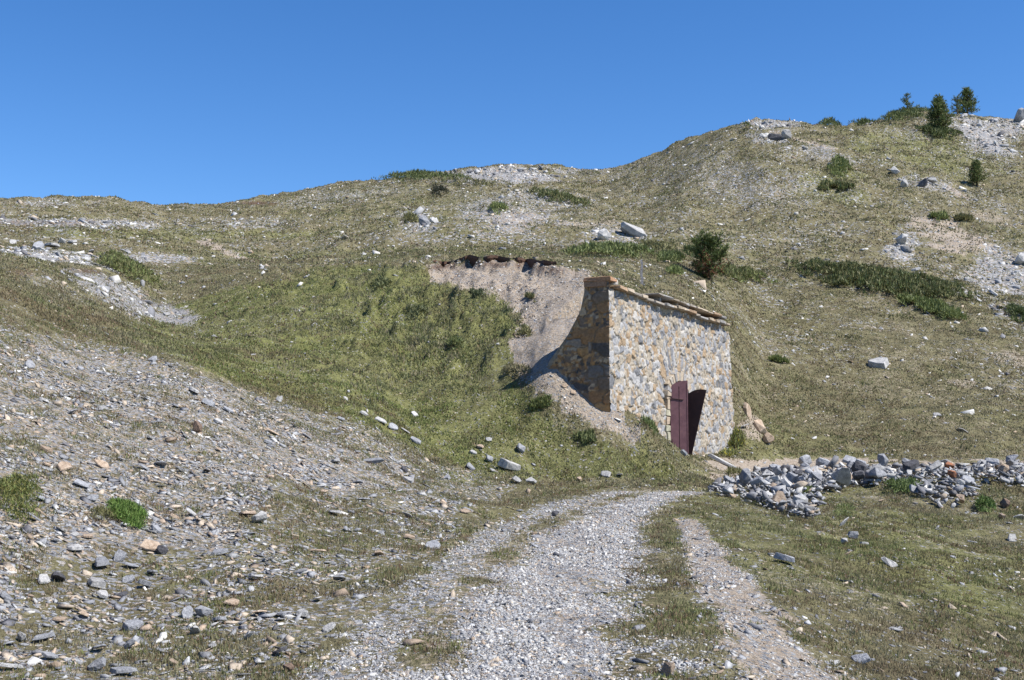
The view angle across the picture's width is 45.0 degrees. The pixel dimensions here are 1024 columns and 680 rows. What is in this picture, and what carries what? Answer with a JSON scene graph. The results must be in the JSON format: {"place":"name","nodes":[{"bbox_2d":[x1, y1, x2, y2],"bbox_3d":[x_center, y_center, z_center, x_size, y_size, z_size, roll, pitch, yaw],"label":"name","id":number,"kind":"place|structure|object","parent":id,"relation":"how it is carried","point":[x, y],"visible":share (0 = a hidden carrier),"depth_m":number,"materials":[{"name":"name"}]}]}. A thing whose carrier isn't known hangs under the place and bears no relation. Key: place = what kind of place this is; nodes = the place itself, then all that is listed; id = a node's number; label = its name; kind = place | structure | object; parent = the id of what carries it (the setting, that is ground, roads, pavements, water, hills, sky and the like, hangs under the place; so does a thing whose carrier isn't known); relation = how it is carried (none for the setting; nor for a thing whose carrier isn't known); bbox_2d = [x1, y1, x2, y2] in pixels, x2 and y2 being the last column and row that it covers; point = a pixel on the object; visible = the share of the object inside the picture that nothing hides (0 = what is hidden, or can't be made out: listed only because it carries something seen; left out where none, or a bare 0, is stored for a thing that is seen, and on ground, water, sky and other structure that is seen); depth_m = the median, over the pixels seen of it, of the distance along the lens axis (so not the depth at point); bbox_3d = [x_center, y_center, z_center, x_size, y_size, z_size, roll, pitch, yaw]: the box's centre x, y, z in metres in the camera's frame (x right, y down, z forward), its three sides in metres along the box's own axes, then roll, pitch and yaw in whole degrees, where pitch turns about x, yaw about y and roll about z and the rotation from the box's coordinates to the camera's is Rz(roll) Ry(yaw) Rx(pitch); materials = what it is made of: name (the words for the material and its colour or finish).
{"place":"outdoors","nodes":[
{"label":"outdoors","id":0,"kind":"place"},
{"bbox_2d":[0,111,1023,679],"bbox_3d":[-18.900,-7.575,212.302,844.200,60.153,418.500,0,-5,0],"label":"ground","id":1,"kind":"structure","parent":0,"point":[540,345],"depth_m":31.91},
{"bbox_2d":[0,663,22,667],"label":"stone slab","id":2,"kind":"object","parent":1,"relation":"on","point":[10,665],"depth_m":8.77,"materials":[{"name":"stone"}]},
{"bbox_2d":[33,632,54,639],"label":"slate slab","id":3,"kind":"object","parent":1,"relation":"on","point":[42,636],"depth_m":9.77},
{"bbox_2d":[38,574,50,583],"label":"stone slab","id":4,"kind":"object","parent":1,"relation":"on","point":[43,578],"depth_m":11.21,"materials":[{"name":"stone"}]},
{"bbox_2d":[51,572,65,580],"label":"stone slab","id":5,"kind":"object","parent":1,"relation":"on","point":[58,575],"depth_m":11.33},
{"bbox_2d":[57,462,71,470],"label":"stone slab","id":6,"kind":"object","parent":1,"relation":"on","point":[61,466],"depth_m":15.88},
{"bbox_2d":[87,656,105,670],"bbox_3d":[-3.024,2.358,9.000,0.141,0.037,0.100,-23,24,-15],"label":"slate slab","id":7,"kind":"object","parent":1,"relation":"on","point":[99,663],"depth_m":8.98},
{"bbox_2d":[87,576,105,588],"bbox_3d":[-3.931,2.284,11.709,0.162,0.060,0.229,20,-3,-34],"label":"stone slab","id":8,"kind":"object","parent":1,"relation":"on","point":[96,582],"depth_m":11.64,"materials":[{"name":"stone"}]},
{"bbox_2d":[94,556,109,566],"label":"slate slab","id":9,"kind":"object","parent":1,"relation":"on","point":[102,561],"depth_m":12.33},
{"bbox_2d":[94,459,109,468],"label":"stone slab","id":10,"kind":"object","parent":1,"relation":"on","point":[102,464],"depth_m":16.63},
{"bbox_2d":[89,504,120,521],"bbox_3d":[-4.680,1.986,14.238,0.403,0.210,0.606,0,-5,0],"label":"plant","id":11,"kind":"object","parent":1,"relation":"on","point":[103,511],"visible":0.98,"depth_m":14.17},
{"bbox_2d":[113,549,126,561],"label":"slate slab","id":12,"kind":"object","parent":1,"relation":"on","point":[120,555],"depth_m":12.75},
{"bbox_2d":[109,666,137,673],"bbox_3d":[-2.783,2.361,8.861,0.135,0.037,0.150,-4,-7,39],"label":"slate slab","id":13,"kind":"object","parent":1,"relation":"on","point":[121,669],"depth_m":8.83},
{"bbox_2d":[103,496,148,528],"bbox_3d":[-4.557,2.036,14.665,0.532,0.355,1.433,2,-6,-21],"label":"plant","id":14,"kind":"object","parent":1,"relation":"on","point":[133,513],"visible":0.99,"depth_m":14.43,"materials":[{"name":"plant"}]},
{"bbox_2d":[96,248,161,287],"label":"shrub","id":15,"kind":"object","parent":1,"relation":"on","point":[120,261],"visible":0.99,"depth_m":55.17,"materials":[{"name":"plant"}]},
{"bbox_2d":[122,619,143,630],"bbox_3d":[-3.163,2.373,10.333,0.124,0.046,0.175,21,22,38],"label":"slate slab","id":16,"kind":"object","parent":1,"relation":"on","point":[131,625],"depth_m":10.30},
{"bbox_2d":[139,539,159,550],"bbox_3d":[-3.936,2.231,13.448,0.304,0.037,0.218,22,25,40],"label":"stone slab","id":17,"kind":"object","parent":1,"relation":"on","point":[148,545],"depth_m":13.43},
{"bbox_2d":[156,545,167,554],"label":"rock","id":18,"kind":"object","parent":1,"relation":"on","point":[162,549],"visible":1,"depth_m":13.33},
{"bbox_2d":[181,605,193,617],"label":"slate slab","id":19,"kind":"object","parent":1,"relation":"on","point":[187,611],"depth_m":10.79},
{"bbox_2d":[211,548,228,554],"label":"slate slab","id":20,"kind":"object","parent":1,"relation":"on","point":[220,551],"depth_m":13.42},
{"bbox_2d":[251,511,266,521],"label":"rock","id":21,"kind":"object","parent":1,"relation":"on","point":[260,516],"visible":1,"depth_m":15.32,"materials":[{"name":"stone"}]},
{"bbox_2d":[322,622,335,632],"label":"stone slab","id":22,"kind":"object","parent":1,"relation":"on","point":[328,627],"depth_m":10.31,"materials":[{"name":"stone"}]},
{"bbox_2d":[368,273,392,288],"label":"tussock","id":23,"kind":"object","parent":1,"relation":"on","point":[381,281],"visible":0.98,"depth_m":45.93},
{"bbox_2d":[401,210,418,223],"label":"shrub","id":24,"kind":"object","parent":1,"relation":"on","point":[411,216],"visible":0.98,"depth_m":102.85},
{"bbox_2d":[405,303,428,322],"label":"tussock","id":25,"kind":"object","parent":1,"relation":"on","point":[414,309],"visible":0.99,"depth_m":40.82,"materials":[{"name":"plant"}]},
{"bbox_2d":[371,168,471,182],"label":"dwarf pine","id":26,"kind":"object","parent":1,"relation":"on","point":[412,172],"visible":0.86,"depth_m":156.36,"materials":[{"name":"plant"}]},
{"bbox_2d":[425,540,440,548],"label":"slate slab","id":27,"kind":"object","parent":1,"relation":"on","point":[432,543],"depth_m":15.70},
{"bbox_2d":[430,183,449,195],"bbox_3d":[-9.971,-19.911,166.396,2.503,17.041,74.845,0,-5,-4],"label":"shrub","id":28,"kind":"object","parent":1,"relation":"on","point":[437,188],"visible":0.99,"depth_m":132.31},
{"bbox_2d":[444,334,466,350],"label":"tussock","id":29,"kind":"object","parent":1,"relation":"on","point":[456,339],"visible":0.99,"depth_m":36.91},
{"bbox_2d":[469,286,483,296],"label":"tussock","id":30,"kind":"object","parent":1,"relation":"on","point":[475,292],"visible":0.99,"depth_m":42.46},
{"bbox_2d":[442,176,517,186],"bbox_3d":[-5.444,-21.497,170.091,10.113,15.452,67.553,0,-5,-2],"label":"shrub","id":31,"kind":"object","parent":1,"relation":"on","point":[475,181],"visible":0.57,"depth_m":141.44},
{"bbox_2d":[433,254,555,267],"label":"turf edge","id":32,"kind":"object","parent":1,"relation":"on","point":[472,259],"visible":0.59,"depth_m":50.09,"materials":[{"name":"soil"}]},
{"bbox_2d":[487,200,508,215],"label":"shrub","id":33,"kind":"object","parent":1,"relation":"on","point":[493,205],"visible":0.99,"depth_m":107.50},
{"bbox_2d":[497,458,520,470],"bbox_3d":[-0.059,2.922,29.256,0.606,0.205,0.323,16,9,-29],"label":"stone slab","id":34,"kind":"object","parent":1,"relation":"on","point":[506,464],"depth_m":29.10,"materials":[{"name":"stone"}]},
{"bbox_2d":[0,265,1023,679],"bbox_3d":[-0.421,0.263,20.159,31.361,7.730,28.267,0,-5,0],"label":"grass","id":35,"kind":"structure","parent":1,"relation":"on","point":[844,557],"depth_m":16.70,"materials":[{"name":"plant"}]},
{"bbox_2d":[0,224,1023,498],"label":"grass","id":36,"kind":"structure","parent":1,"relation":"on","point":[472,350],"depth_m":44.63,"materials":[{"name":"plant"}]},
{"bbox_2d":[0,249,1023,679],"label":"scree","id":37,"kind":"structure","parent":1,"relation":"on","point":[214,531],"depth_m":15.66,"materials":[{"name":"stone"}]},
{"bbox_2d":[0,467,44,526],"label":"plant","id":38,"kind":"object","parent":37,"relation":"on","point":[18,488],"visible":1,"depth_m":13.74,"materials":[{"name":"plant"}]},
{"bbox_2d":[193,420,201,432],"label":"rock","id":39,"kind":"object","parent":37,"relation":"on","point":[197,426],"visible":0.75,"depth_m":20.55,"materials":[{"name":"brown stone"}]},
{"bbox_2d":[194,605,212,616],"bbox_3d":[-2.712,2.388,10.866,0.176,0.104,0.120,19,7,-24],"label":"rock","id":40,"kind":"object","parent":37,"relation":"on","point":[200,610],"visible":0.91,"depth_m":10.82,"materials":[{"name":"grey stone"}]},
{"bbox_2d":[0,110,1023,484],"bbox_3d":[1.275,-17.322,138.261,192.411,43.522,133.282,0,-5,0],"label":"grass","id":41,"kind":"structure","parent":1,"relation":"on","point":[528,223],"depth_m":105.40,"materials":[{"name":"plant"}]},
{"bbox_2d":[0,118,1023,469],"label":"hillside stones","id":42,"kind":"object","parent":1,"relation":"on","point":[142,282],"visible":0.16,"depth_m":83.49,"materials":[{"name":"stone"}]},
{"bbox_2d":[0,113,1023,316],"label":"outcrop stones","id":43,"kind":"object","parent":1,"relation":"on","point":[418,211],"visible":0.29,"depth_m":111.10,"materials":[{"name":"stone"}]},
{"bbox_2d":[0,118,1023,421],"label":"hillside pebbles","id":44,"kind":"object","parent":1,"relation":"on","point":[656,268],"visible":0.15,"depth_m":84.03,"materials":[{"name":"stone"}]},
{"bbox_2d":[501,361,530,377],"bbox_3d":[0.084,0.797,33.772,0.744,0.554,1.677,2,-5,-17],"label":"tussock","id":45,"kind":"object","parent":1,"relation":"on","point":[511,367],"visible":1,"depth_m":33.72,"materials":[{"name":"plant"}]},
{"bbox_2d":[514,323,533,337],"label":"tussock","id":46,"kind":"object","parent":1,"relation":"on","point":[523,330],"visible":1,"depth_m":36.87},
{"bbox_2d":[528,393,553,410],"bbox_3d":[0.763,1.594,31.989,0.758,0.479,0.419,0,-5,0],"label":"tussock","id":47,"kind":"object","parent":1,"relation":"on","point":[540,402],"visible":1,"depth_m":31.95,"materials":[{"name":"plant"}]},
{"bbox_2d":[521,186,593,206],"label":"shrub","id":48,"kind":"object","parent":1,"relation":"on","point":[554,193],"visible":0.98,"depth_m":119.28,"materials":[{"name":"plant"}]},
{"bbox_2d":[573,428,597,444],"bbox_3d":[1.844,2.391,30.981,0.705,0.472,0.604,0,-5,0],"label":"tussock","id":49,"kind":"object","parent":1,"relation":"on","point":[589,435],"visible":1,"depth_m":30.95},
{"bbox_2d":[597,228,610,239],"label":"rock","id":50,"kind":"object","parent":1,"relation":"on","point":[603,234],"visible":0.99,"depth_m":81.92,"materials":[{"name":"stone"}]},
{"bbox_2d":[561,239,656,260],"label":"juniper","id":51,"kind":"object","parent":1,"relation":"on","point":[616,248],"visible":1,"depth_m":64.13,"materials":[{"name":"plant"}]},
{"bbox_2d":[621,222,644,236],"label":"rock","id":52,"kind":"object","parent":1,"relation":"on","point":[631,229],"visible":0.77,"depth_m":83.78,"materials":[{"name":"stone"}]},
{"bbox_2d":[547,276,734,454],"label":"stone building","id":53,"kind":"structure","parent":1,"relation":"on","point":[663,361],"depth_m":35.52,"materials":[{"name":"beige stone"}]},
{"bbox_2d":[670,380,688,453],"bbox_3d":[4.885,2.266,36.224,0.570,2.170,0.063,1,-5,-11],"label":"door","id":54,"kind":"structure","parent":53,"relation":"in","point":[679,396],"depth_m":36.23,"materials":[{"name":"red paint"}]},
{"bbox_2d":[688,389,705,454],"bbox_3d":[5.306,2.455,36.896,0.540,2.100,0.035,13,-1,18],"label":"door","id":55,"kind":"structure","parent":53,"relation":"in","point":[696,398],"depth_m":36.85,"materials":[{"name":"red paint"}]},
{"bbox_2d":[637,414,658,437],"bbox_3d":[3.654,2.423,33.301,0.721,0.794,3.614,0,-5,4],"label":"weed","id":56,"kind":"object","parent":1,"relation":"on","point":[651,423],"visible":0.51,"depth_m":32.09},
{"bbox_2d":[637,238,680,249],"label":"shrub","id":57,"kind":"object","parent":1,"relation":"on","point":[655,244],"visible":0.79,"depth_m":77.42,"materials":[{"name":"plant"}]},
{"bbox_2d":[660,662,674,675],"bbox_3d":[1.149,2.412,9.081,0.086,0.098,0.135,-3,-11,-26],"label":"rock","id":58,"kind":"object","parent":1,"relation":"on","point":[667,668],"visible":0.85,"depth_m":9.05,"materials":[{"name":"beige stone"}]},
{"bbox_2d":[656,248,686,262],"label":"shrub","id":59,"kind":"object","parent":1,"relation":"on","point":[670,255],"visible":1,"depth_m":67.49,"materials":[{"name":"plant"}]},
{"bbox_2d":[665,264,685,274],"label":"shrub","id":60,"kind":"object","parent":1,"relation":"on","point":[674,269],"visible":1,"depth_m":59.72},
{"bbox_2d":[688,229,732,280],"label":"pine tree","id":61,"kind":"object","parent":1,"relation":"on","point":[711,255],"visible":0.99,"depth_m":64.65,"materials":[{"name":"green plant"}]},
{"bbox_2d":[708,453,735,467],"bbox_3d":[6.252,3.585,36.459,1.030,0.107,0.258,25,9,8],"label":"stone slab","id":62,"kind":"object","parent":1,"relation":"on","point":[718,459],"depth_m":36.36,"materials":[{"name":"stone"}]},
{"bbox_2d":[722,465,741,478],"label":"tussock","id":63,"kind":"object","parent":1,"relation":"on","point":[732,470],"visible":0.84,"depth_m":32.90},
{"bbox_2d":[718,425,747,455],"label":"weed","id":64,"kind":"object","parent":1,"relation":"on","point":[738,436],"visible":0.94,"depth_m":41.66,"materials":[{"name":"plant"}]},
{"bbox_2d":[743,402,750,420],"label":"stone slab","id":65,"kind":"object","parent":1,"relation":"on","point":[746,409],"depth_m":45.39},
{"bbox_2d":[720,263,778,284],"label":"shrub","id":66,"kind":"object","parent":1,"relation":"on","point":[741,274],"visible":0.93,"depth_m":71.51,"materials":[{"name":"plant"}]},
{"bbox_2d":[754,419,766,434],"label":"rock","id":67,"kind":"object","parent":1,"relation":"on","point":[759,426],"visible":0.84,"depth_m":45.29,"materials":[{"name":"beige stone"}]},
{"bbox_2d":[762,432,773,443],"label":"rock","id":68,"kind":"object","parent":1,"relation":"on","point":[767,437],"visible":1,"depth_m":42.06,"materials":[{"name":"beige stone"}]},
{"bbox_2d":[768,133,781,140],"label":"rock","id":69,"kind":"object","parent":1,"relation":"on","point":[775,137],"visible":1,"depth_m":129.48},
{"bbox_2d":[768,353,790,362],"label":"shrub","id":70,"kind":"object","parent":1,"relation":"on","point":[777,357],"visible":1,"depth_m":56.42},
{"bbox_2d":[773,552,794,562],"bbox_3d":[3.510,2.792,15.893,0.297,0.085,0.105,7,-9,40],"label":"slate slab","id":71,"kind":"object","parent":1,"relation":"on","point":[780,556],"depth_m":15.85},
{"bbox_2d":[817,116,840,125],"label":"shrub","id":72,"kind":"object","parent":1,"relation":"on","point":[826,121],"visible":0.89,"depth_m":142.26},
{"bbox_2d":[816,177,855,192],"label":"shrub","id":73,"kind":"object","parent":1,"relation":"on","point":[838,183],"visible":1,"depth_m":108.69,"materials":[{"name":"plant"}]},
{"bbox_2d":[825,154,853,178],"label":"bush","id":74,"kind":"object","parent":1,"relation":"on","point":[842,164],"visible":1,"depth_m":116.03,"materials":[{"name":"plant"}]},
{"bbox_2d":[833,502,856,518],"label":"tussock","id":75,"kind":"object","parent":1,"relation":"on","point":[845,508],"visible":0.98,"depth_m":23.43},
{"bbox_2d":[851,653,870,663],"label":"slate slab","id":76,"kind":"object","parent":1,"relation":"on","point":[863,657],"depth_m":10.90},
{"bbox_2d":[848,117,874,126],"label":"shrub","id":77,"kind":"object","parent":1,"relation":"on","point":[861,121],"visible":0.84,"depth_m":145.90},
{"bbox_2d":[708,455,1023,517],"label":"rubble","id":78,"kind":"object","parent":1,"relation":"on","point":[759,494],"depth_m":28.47,"materials":[{"name":"stone"}]},
{"bbox_2d":[739,468,750,486],"bbox_3d":[5.371,3.153,28.446,0.294,0.336,0.460,-16,18,6],"label":"rubble stone","id":79,"kind":"object","parent":78,"relation":"on","point":[745,476],"visible":1,"depth_m":28.32,"materials":[{"name":"grey stone"}]},
{"bbox_2d":[749,476,763,486],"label":"rubble stone","id":80,"kind":"object","parent":78,"relation":"on","point":[756,480],"visible":0.94,"depth_m":27.72,"materials":[{"name":"grey stone"}]},
{"bbox_2d":[772,490,786,509],"bbox_3d":[5.290,3.193,24.500,0.275,0.409,0.230,-24,-10,30],"label":"rubble stone","id":81,"kind":"object","parent":78,"relation":"on","point":[778,496],"visible":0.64,"depth_m":24.47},
{"bbox_2d":[816,457,829,465],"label":"rubble stone","id":82,"kind":"object","parent":78,"relation":"on","point":[821,461],"visible":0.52,"depth_m":35.19,"materials":[{"name":"grey stone"}]},
{"bbox_2d":[830,467,850,485],"bbox_3d":[7.390,3.041,27.749,0.420,0.352,0.625,17,-18,31],"label":"rubble stone","id":83,"kind":"object","parent":78,"relation":"on","point":[842,475],"visible":0.97,"depth_m":27.65,"materials":[{"name":"grey stone"}]},
{"bbox_2d":[852,470,864,479],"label":"rubble stone","id":84,"kind":"object","parent":78,"relation":"on","point":[858,475],"visible":1,"depth_m":28.61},
{"bbox_2d":[851,461,866,471],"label":"rubble stone","id":85,"kind":"object","parent":78,"relation":"on","point":[857,465],"visible":0.71,"depth_m":29.53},
{"bbox_2d":[868,467,886,477],"bbox_3d":[8.415,3.075,28.496,0.389,0.248,0.339,20,2,-35],"label":"rubble stone","id":86,"kind":"object","parent":78,"relation":"on","point":[875,472],"visible":1,"depth_m":28.41,"materials":[{"name":"grey stone"}]},
{"bbox_2d":[877,453,888,465],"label":"rubble stone","id":87,"kind":"object","parent":78,"relation":"on","point":[883,459],"visible":0.91,"depth_m":32.69,"materials":[{"name":"grey stone"}]},
{"bbox_2d":[902,459,919,470],"bbox_3d":[9.586,3.005,29.795,0.486,0.123,0.338,-21,16,-32],"label":"rubble stone","id":88,"kind":"object","parent":78,"relation":"on","point":[911,464],"visible":1,"depth_m":29.69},
{"bbox_2d":[924,460,942,475],"bbox_3d":[10.345,3.174,30.627,0.629,0.159,0.409,-36,-22,19],"label":"rubble stone","id":89,"kind":"object","parent":78,"relation":"on","point":[937,464],"visible":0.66,"depth_m":30.49,"materials":[{"name":"stone"}]},
{"bbox_2d":[760,256,977,302],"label":"juniper","id":90,"kind":"object","parent":1,"relation":"on","point":[895,280],"visible":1,"depth_m":72.83,"materials":[{"name":"plant"}]},
{"bbox_2d":[868,357,888,368],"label":"stone slab","id":91,"kind":"object","parent":1,"relation":"on","point":[881,362],"depth_m":56.57,"materials":[{"name":"stone"}]},
{"bbox_2d":[881,557,897,566],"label":"rock","id":92,"kind":"object","parent":1,"relation":"on","point":[888,562],"visible":1,"depth_m":17.14,"materials":[{"name":"stone"}]},
{"bbox_2d":[895,233,907,243],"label":"rock","id":93,"kind":"object","parent":1,"relation":"on","point":[901,238],"visible":1,"depth_m":86.60,"materials":[{"name":"stone"}]},
{"bbox_2d":[875,104,931,122],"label":"dwarf pine","id":94,"kind":"object","parent":1,"relation":"on","point":[914,111],"visible":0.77,"depth_m":147.95,"materials":[{"name":"plant"}]},
{"bbox_2d":[883,476,923,495],"bbox_3d":[8.862,3.262,27.936,1.016,0.463,2.818,-2,-6,25],"label":"tussock","id":95,"kind":"object","parent":1,"relation":"on","point":[902,483],"visible":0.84,"depth_m":27.55,"materials":[{"name":"plant"}]},
{"bbox_2d":[901,92,913,109],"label":"pine tree","id":96,"kind":"object","parent":1,"relation":"on","point":[906,100],"visible":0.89,"depth_m":153.13,"materials":[{"name":"green plant"}]},
{"bbox_2d":[894,292,970,322],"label":"shrub","id":97,"kind":"object","parent":1,"relation":"on","point":[939,306],"visible":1,"depth_m":67.34,"materials":[{"name":"plant"}]},
{"bbox_2d":[927,208,950,221],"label":"shrub","id":98,"kind":"object","parent":1,"relation":"on","point":[941,214],"visible":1,"depth_m":98.54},
{"bbox_2d":[915,123,964,141],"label":"dwarf pine","id":99,"kind":"object","parent":1,"relation":"on","point":[937,130],"visible":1,"depth_m":139.64,"materials":[{"name":"plant"}]},
{"bbox_2d":[925,93,955,127],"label":"pine tree","id":100,"kind":"object","parent":1,"relation":"on","point":[939,114],"visible":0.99,"depth_m":141.45,"materials":[{"name":"green plant"}]},
{"bbox_2d":[950,94,963,113],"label":"pine tree","id":101,"kind":"object","parent":1,"relation":"on","point":[958,103],"visible":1,"depth_m":156.59,"materials":[{"name":"green plant"}]},
{"bbox_2d":[953,212,975,221],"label":"shrub","id":102,"kind":"object","parent":1,"relation":"on","point":[962,216],"visible":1,"depth_m":98.55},
{"bbox_2d":[955,86,980,114],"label":"pine tree","id":103,"kind":"object","parent":1,"relation":"on","point":[968,103],"visible":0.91,"depth_m":161.34,"materials":[{"name":"green plant"}]},
{"bbox_2d":[966,159,988,185],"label":"pine tree","id":104,"kind":"object","parent":1,"relation":"on","point":[975,175],"visible":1,"depth_m":114.91,"materials":[{"name":"green plant"}]},
{"bbox_2d":[974,494,995,513],"bbox_3d":[10.052,3.465,26.231,0.542,0.419,2.070,-2,-6,21],"label":"tussock","id":105,"kind":"object","parent":1,"relation":"on","point":[987,501],"visible":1,"depth_m":26.18,"materials":[{"name":"plant"}]},
{"bbox_2d":[999,302,1023,321],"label":"juniper","id":106,"kind":"object","parent":1,"relation":"on","point":[1018,308],"visible":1,"depth_m":67.78,"materials":[{"name":"plant"}]},
{"bbox_2d":[1013,108,1023,121],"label":"rock","id":107,"kind":"object","parent":1,"relation":"on","point":[1019,116],"visible":0.88,"depth_m":153.43,"materials":[{"name":"white stone"}]},
{"bbox_2d":[1014,252,1023,263],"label":"rock","id":108,"kind":"object","parent":1,"relation":"on","point":[1019,259],"visible":1,"depth_m":83.41,"materials":[{"name":"stone"}]},
{"bbox_2d":[0,0,1023,204],"label":"sky","id":109,"kind":"structure","parent":0,"point":[160,102],"materials":[{"name":"blue"}]},
{"bbox_2d":[287,489,871,679],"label":"gravel","id":110,"kind":"structure","parent":0,"point":[527,656],"depth_m":11.36,"materials":[{"name":"gravel"}]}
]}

